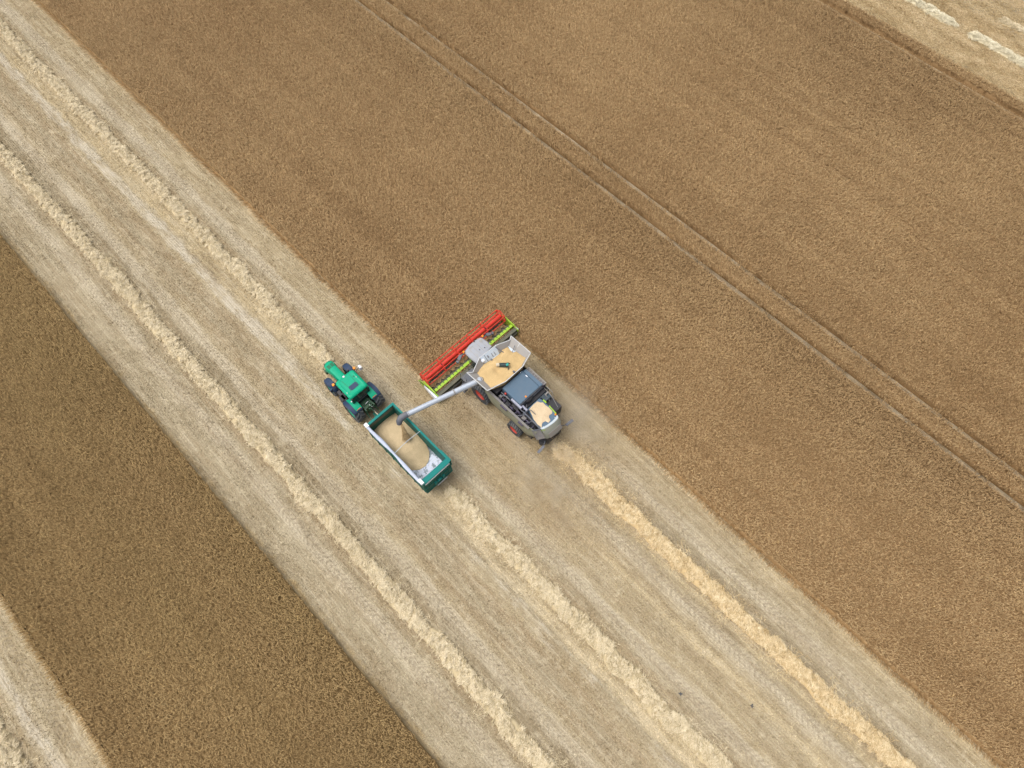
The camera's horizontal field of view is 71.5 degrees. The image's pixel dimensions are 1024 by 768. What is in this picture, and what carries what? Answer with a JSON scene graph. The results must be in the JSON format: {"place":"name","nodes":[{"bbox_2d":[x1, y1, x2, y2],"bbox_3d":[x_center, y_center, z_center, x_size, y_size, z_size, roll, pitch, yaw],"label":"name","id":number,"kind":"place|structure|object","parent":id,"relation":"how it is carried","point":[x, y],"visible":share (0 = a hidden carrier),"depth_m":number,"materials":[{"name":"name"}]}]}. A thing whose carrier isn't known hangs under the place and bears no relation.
{"place":"outdoors","nodes":[
{"label":"outdoors","id":0,"kind":"place"},
{"bbox_2d":[0,0,1023,767],"bbox_3d":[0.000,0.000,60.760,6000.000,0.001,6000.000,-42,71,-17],"label":"ground","id":1,"kind":"structure","parent":0,"point":[86,298],"depth_m":55.94,"materials":[{"name":"beige soil"}]},
{"bbox_2d":[0,690,51,767],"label":"straw windrow","id":2,"kind":"object","parent":1,"relation":"on","point":[11,754],"visible":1,"depth_m":48.60,"materials":[{"name":"beige plant"}]},
{"bbox_2d":[0,13,334,370],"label":"straw windrow","id":3,"kind":"object","parent":1,"relation":"on","point":[235,267],"visible":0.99,"depth_m":68.56,"materials":[{"name":"beige plant"}]},
{"bbox_2d":[0,234,439,767],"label":"standing wheat","id":4,"kind":"object","parent":1,"relation":"on","point":[162,616],"visible":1,"depth_m":52.65,"materials":[{"name":"brown plant"}]},
{"bbox_2d":[0,140,567,767],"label":"straw windrow","id":5,"kind":"object","parent":1,"relation":"on","point":[492,704],"visible":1,"depth_m":56.21,"materials":[{"name":"beige plant"}]},
{"bbox_2d":[323,361,384,422],"bbox_3d":[-13.422,0.102,58.937,3.200,3.226,6.670,-42,71,-17],"label":"tractor","id":6,"kind":"object","parent":1,"relation":"on","point":[354,391],"visible":1,"depth_m":58.09,"materials":[{"name":"green paint"}]},
{"bbox_2d":[364,402,452,492],"bbox_3d":[-8.717,4.650,56.679,3.030,3.444,9.089,-42,71,-17],"label":"grain trailer","id":7,"kind":"object","parent":1,"relation":"on","point":[435,471],"visible":0.69,"depth_m":55.54,"materials":[{"name":"teal paint"}]},
{"bbox_2d":[374,413,428,469],"bbox_3d":[-8.587,4.673,56.452,2.410,0.918,5.010,-42,71,-17],"label":"grain heap","id":8,"kind":"object","parent":7,"relation":"in","point":[412,453],"visible":0.93,"depth_m":56.25,"materials":[{"name":"beige food"}]},
{"bbox_2d":[396,310,573,452],"bbox_3d":[-1.952,1.210,57.778,13.936,4.379,12.140,-42,71,-17],"label":"combine harvester","id":9,"kind":"object","parent":1,"relation":"on","point":[515,398],"visible":0.93,"depth_m":57.37,"materials":[{"name":"paint"}]},
{"bbox_2d":[401,424,410,442],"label":"grain stream","id":10,"kind":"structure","parent":9,"relation":"attached to","point":[405,436],"depth_m":55.65,"materials":[{"name":"beige food"}]},
{"bbox_2d":[429,323,510,393],"bbox_3d":[-3.641,-2.292,61.398,9.138,0.392,1.365,-42,71,-17],"label":"cut wheat","id":11,"kind":"object","parent":9,"relation":"on","point":[452,368],"visible":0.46,"depth_m":61.02,"materials":[{"name":"brown plant"}]},
{"bbox_2d":[477,347,524,389],"bbox_3d":[-0.836,-1.365,57.406,3.860,0.633,2.420,-42,71,-17],"label":"grain heap","id":12,"kind":"object","parent":9,"relation":"on","point":[491,373],"visible":0.99,"depth_m":57.16,"materials":[{"name":"beige food"}]},
{"bbox_2d":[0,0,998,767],"bbox_3d":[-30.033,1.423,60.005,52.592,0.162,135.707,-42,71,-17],"label":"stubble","id":13,"kind":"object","parent":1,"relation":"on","point":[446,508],"visible":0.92,"depth_m":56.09,"materials":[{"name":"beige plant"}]},
{"bbox_2d":[31,0,1023,767],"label":"standing wheat","id":14,"kind":"object","parent":1,"relation":"on","point":[419,210],"visible":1,"depth_m":63.45,"materials":[{"name":"brown plant"}]},
{"bbox_2d":[548,436,593,484],"bbox_3d":[4.989,5.985,57.049,4.461,1.624,4.212,4,65,2],"label":"loose chaff","id":15,"kind":"object","parent":1,"relation":"on","point":[568,458],"visible":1,"depth_m":57.36,"materials":[{"name":"plant"}]},
{"bbox_2d":[444,479,734,767],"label":"straw windrow","id":16,"kind":"object","parent":1,"relation":"on","point":[709,754],"visible":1,"depth_m":51.84,"materials":[{"name":"beige plant"}]},
{"bbox_2d":[358,0,1023,509],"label":"standing wheat","id":17,"kind":"object","parent":1,"relation":"on","point":[938,430],"visible":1,"depth_m":65.09,"materials":[{"name":"brown plant"}]},
{"bbox_2d":[386,0,1023,475],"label":"standing wheat","id":18,"kind":"object","parent":1,"relation":"on","point":[850,182],"visible":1,"depth_m":70.84,"materials":[{"name":"brown plant"}]},
{"bbox_2d":[550,442,916,767],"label":"straw windrow","id":19,"kind":"object","parent":1,"relation":"on","point":[831,703],"visible":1,"depth_m":52.52,"materials":[{"name":"beige plant"}]},
{"bbox_2d":[820,0,1023,119],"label":"standing wheat","id":20,"kind":"object","parent":1,"relation":"on","point":[990,91],"visible":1,"depth_m":76.70,"materials":[{"name":"brown plant"}]},
{"bbox_2d":[903,0,958,27],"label":"straw windrow","id":21,"kind":"object","parent":1,"relation":"on","point":[934,12],"visible":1,"depth_m":80.09,"materials":[{"name":"beige plant"}]},
{"bbox_2d":[846,0,1023,101],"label":"stubble","id":22,"kind":"object","parent":1,"relation":"on","point":[887,15],"visible":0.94,"depth_m":79.17,"materials":[{"name":"beige plant"}]},
{"bbox_2d":[966,28,1023,67],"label":"straw windrow","id":23,"kind":"object","parent":1,"relation":"on","point":[988,42],"visible":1,"depth_m":77.69,"materials":[{"name":"beige plant"}]},
{"bbox_2d":[993,16,1023,34],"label":"straw windrow","id":24,"kind":"object","parent":1,"relation":"on","point":[1006,21],"visible":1,"depth_m":79.36,"materials":[{"name":"beige plant"}]},
{"bbox_2d":[529,401,551,427],"bbox_3d":[2.280,2.336,56.299,1.680,0.075,1.920,-42,71,-17],"label":"spilled grain","id":25,"kind":"object","parent":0,"point":[542,411],"visible":1,"depth_m":56.30}
]}

